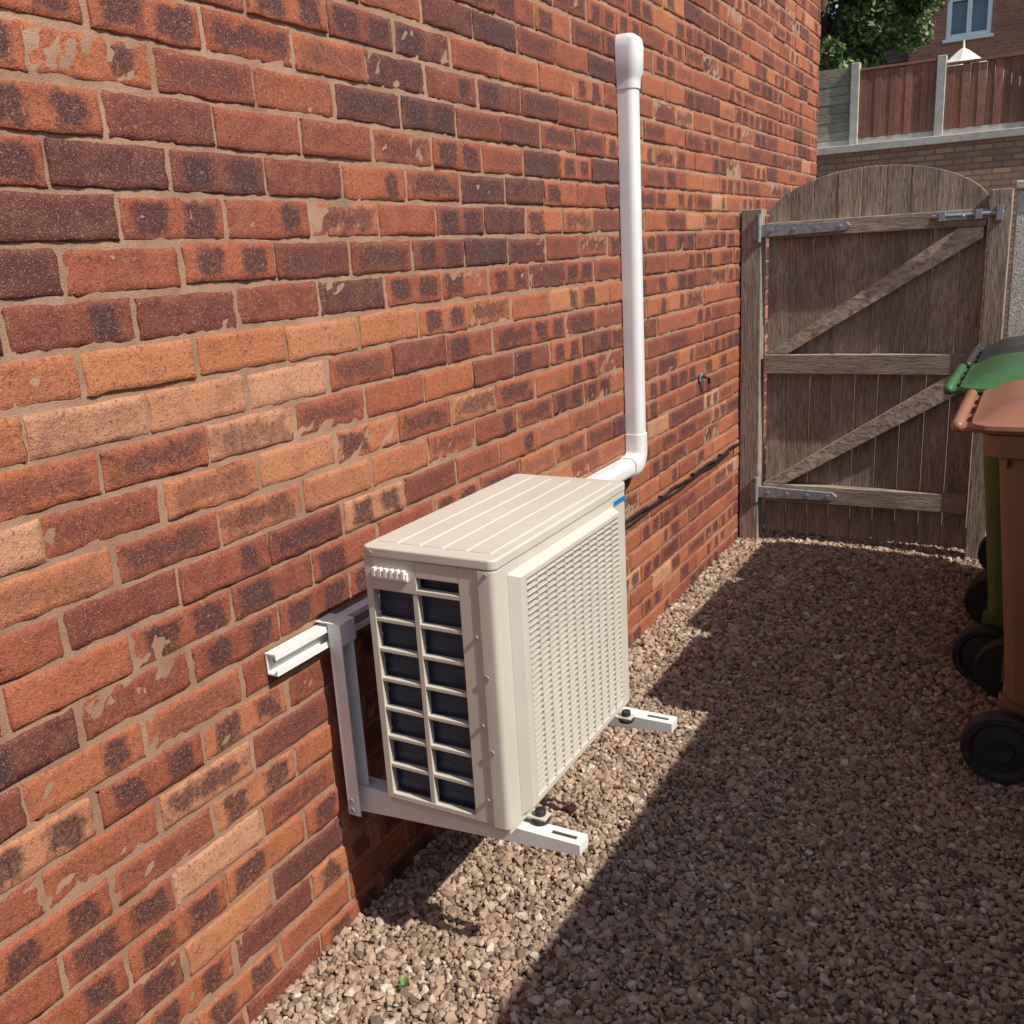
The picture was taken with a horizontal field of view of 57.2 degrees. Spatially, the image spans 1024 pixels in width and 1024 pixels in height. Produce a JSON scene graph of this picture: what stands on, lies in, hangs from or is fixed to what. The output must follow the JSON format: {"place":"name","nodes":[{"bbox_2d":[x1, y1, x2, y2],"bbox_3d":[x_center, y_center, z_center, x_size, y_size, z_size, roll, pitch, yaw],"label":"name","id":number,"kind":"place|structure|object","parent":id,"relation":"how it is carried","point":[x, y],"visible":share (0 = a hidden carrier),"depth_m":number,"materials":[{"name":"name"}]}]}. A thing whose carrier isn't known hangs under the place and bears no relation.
{"place":"outdoors","nodes":[
{"label":"outdoors","id":0,"kind":"place"},
{"bbox_2d":[250,522,1023,1023],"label":"gravel","id":1,"kind":"structure","parent":0,"point":[802,812],"depth_m":2.31,"materials":[{"name":"beige gravel"}]},
{"bbox_2d":[397,976,408,988],"bbox_3d":[-0.225,0.979,1.949,0.021,0.013,0.032,1,16,16],"label":"weed plant","id":2,"kind":"object","parent":1,"relation":"on","point":[404,981],"visible":1,"depth_m":1.96,"materials":[{"name":"green plant"}]},
{"bbox_2d":[739,209,766,540],"bbox_3d":[1.179,-0.622,4.611,0.094,1.647,0.098,5,17,29],"label":"gate post","id":3,"kind":"object","parent":1,"relation":"on","point":[753,279],"visible":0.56,"depth_m":4.55,"materials":[{"name":"brown wood"}]},
{"bbox_2d":[750,165,1003,547],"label":"wooden gate","id":4,"kind":"structure","parent":3,"relation":"attached to","point":[803,356],"depth_m":4.32,"materials":[{"name":"brown wood"}]},
{"bbox_2d":[943,352,1023,683],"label":"wheelie bin","id":5,"kind":"object","parent":1,"relation":"on","point":[983,600],"visible":0.54,"depth_m":3.04,"materials":[{"name":"plastic"}]},
{"bbox_2d":[950,379,1023,783],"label":"wheelie bin","id":6,"kind":"object","parent":1,"relation":"on","point":[992,745],"visible":1,"depth_m":2.48,"materials":[{"name":"plastic"}]},
{"bbox_2d":[964,188,1013,558],"bbox_3d":[2.084,-0.544,4.115,0.081,1.655,0.098,5,17,29],"label":"gate post","id":7,"kind":"object","parent":1,"relation":"on","point":[997,257],"visible":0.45,"depth_m":3.99,"materials":[{"name":"brown wood"}]},
{"bbox_2d":[963,335,1023,580],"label":"wheelie bin","id":8,"kind":"object","parent":1,"relation":"on","point":[977,354],"visible":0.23,"depth_m":3.59,"materials":[{"name":"plastic"}]},
{"bbox_2d":[1006,189,1023,337],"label":"rendered pier","id":9,"kind":"structure","parent":1,"relation":"on","point":[1015,322],"depth_m":4.02,"materials":[{"name":"grey concrete"}]},
{"bbox_2d":[1016,180,1023,189],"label":"coping","id":10,"kind":"object","parent":9,"relation":"on","point":[1020,184],"visible":0.88,"depth_m":3.91,"materials":[{"name":"concrete"}]},
{"bbox_2d":[829,61,907,141],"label":"side wing","id":11,"kind":"structure","parent":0,"point":[888,68],"depth_m":22.93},
{"bbox_2d":[762,343,979,538],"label":"ground","id":12,"kind":"structure","parent":0,"point":[763,518],"depth_m":6.18,"materials":[{"name":"soil"}]},
{"bbox_2d":[0,0,820,1023],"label":"wall bricks","id":13,"kind":"object","parent":12,"relation":"on","point":[46,108],"depth_m":1.84,"materials":[{"name":"brick"}]},
{"bbox_2d":[0,0,819,1023],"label":"mortar joints","id":14,"kind":"object","parent":13,"relation":"attached to","point":[316,214],"visible":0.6,"depth_m":1.80,"materials":[{"name":"beige concrete"}]},
{"bbox_2d":[265,593,676,855],"bbox_3d":[-0.014,0.399,2.104,0.574,0.460,0.852,5,17,29],"label":"wall bracket","id":15,"kind":"object","parent":13,"relation":"attached to","point":[364,790],"depth_m":1.98,"materials":[{"name":"white metal"}]},
{"bbox_2d":[364,474,634,833],"bbox_3d":[0.014,0.274,2.067,0.340,0.580,0.631,5,17,29],"label":"air conditioner unit","id":16,"kind":"object","parent":13,"relation":"attached to","point":[503,616],"visible":1,"depth_m":1.86,"materials":[{"name":"white metal"}]},
{"bbox_2d":[587,33,646,481],"bbox_3d":[0.239,-0.643,2.729,0.255,1.554,1.187,5,17,29],"label":"pipe trunking","id":17,"kind":"object","parent":13,"relation":"attached to","point":[629,51],"visible":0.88,"depth_m":3.18,"materials":[{"name":"white plastic"}]},
{"bbox_2d":[625,441,741,529],"bbox_3d":[0.599,-0.055,3.732,0.019,0.041,2.461,5,17,29],"label":"electrical cable","id":18,"kind":"object","parent":13,"relation":"attached to","point":[721,457],"visible":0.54,"depth_m":3.88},
{"bbox_2d":[698,373,709,383],"bbox_3d":[0.826,-0.573,4.045,0.060,0.049,0.031,-2,15,4],"label":"tap","id":19,"kind":"object","parent":13,"relation":"attached to","point":[701,377],"visible":0.99,"depth_m":4.04,"materials":[{"name":"metal"}]},
{"bbox_2d":[816,136,1023,343],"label":"brickwork","id":20,"kind":"object","parent":12,"relation":"on","point":[988,165],"depth_m":12.06,"materials":[{"name":"brick"}]},
{"bbox_2d":[816,127,1023,155],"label":"coping","id":21,"kind":"object","parent":20,"relation":"on","point":[950,138],"depth_m":12.13,"materials":[{"name":"concrete"}]},
{"bbox_2d":[817,52,1023,147],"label":"garden fence","id":22,"kind":"object","parent":21,"relation":"on","point":[906,101],"visible":0.45,"depth_m":12.15,"materials":[{"name":"wood"},{"name":"concrete"}]},
{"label":"upper terrain","id":23,"kind":"structure","parent":0,"visible":0},
{"bbox_2d":[818,0,949,142],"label":"garden tree","id":24,"kind":"object","parent":23,"relation":"on","point":[851,30],"visible":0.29,"depth_m":15.99,"materials":[{"name":"green plant"}]},
{"bbox_2d":[908,0,1023,124],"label":"front wall","id":25,"kind":"structure","parent":23,"relation":"on","point":[1007,28],"depth_m":21.45,"materials":[{"name":"red brick"}]},
{"bbox_2d":[869,19,908,64],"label":"wing roof","id":26,"kind":"structure","parent":25,"relation":"attached to","point":[897,57],"depth_m":22.83,"materials":[{"name":"tile"}]},
{"bbox_2d":[942,0,993,43],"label":"window frames","id":27,"kind":"structure","parent":25,"relation":"attached to","point":[967,35],"depth_m":21.59,"materials":[{"name":"white plastic"}]},
{"bbox_2d":[951,0,988,34],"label":"window glass","id":28,"kind":"object","parent":27,"relation":"in","point":[979,15],"visible":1,"depth_m":21.65,"materials":[{"name":"blue glass"}]},
{"bbox_2d":[947,40,1019,96],"bbox_3d":[8.495,-7.673,17.825,2.125,2.340,2.125,-15,19,-36],"label":"garden parasol","id":29,"kind":"object","parent":23,"relation":"on","point":[963,53],"visible":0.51,"depth_m":17.43,"materials":[{"name":"beige fabric"}]}
]}

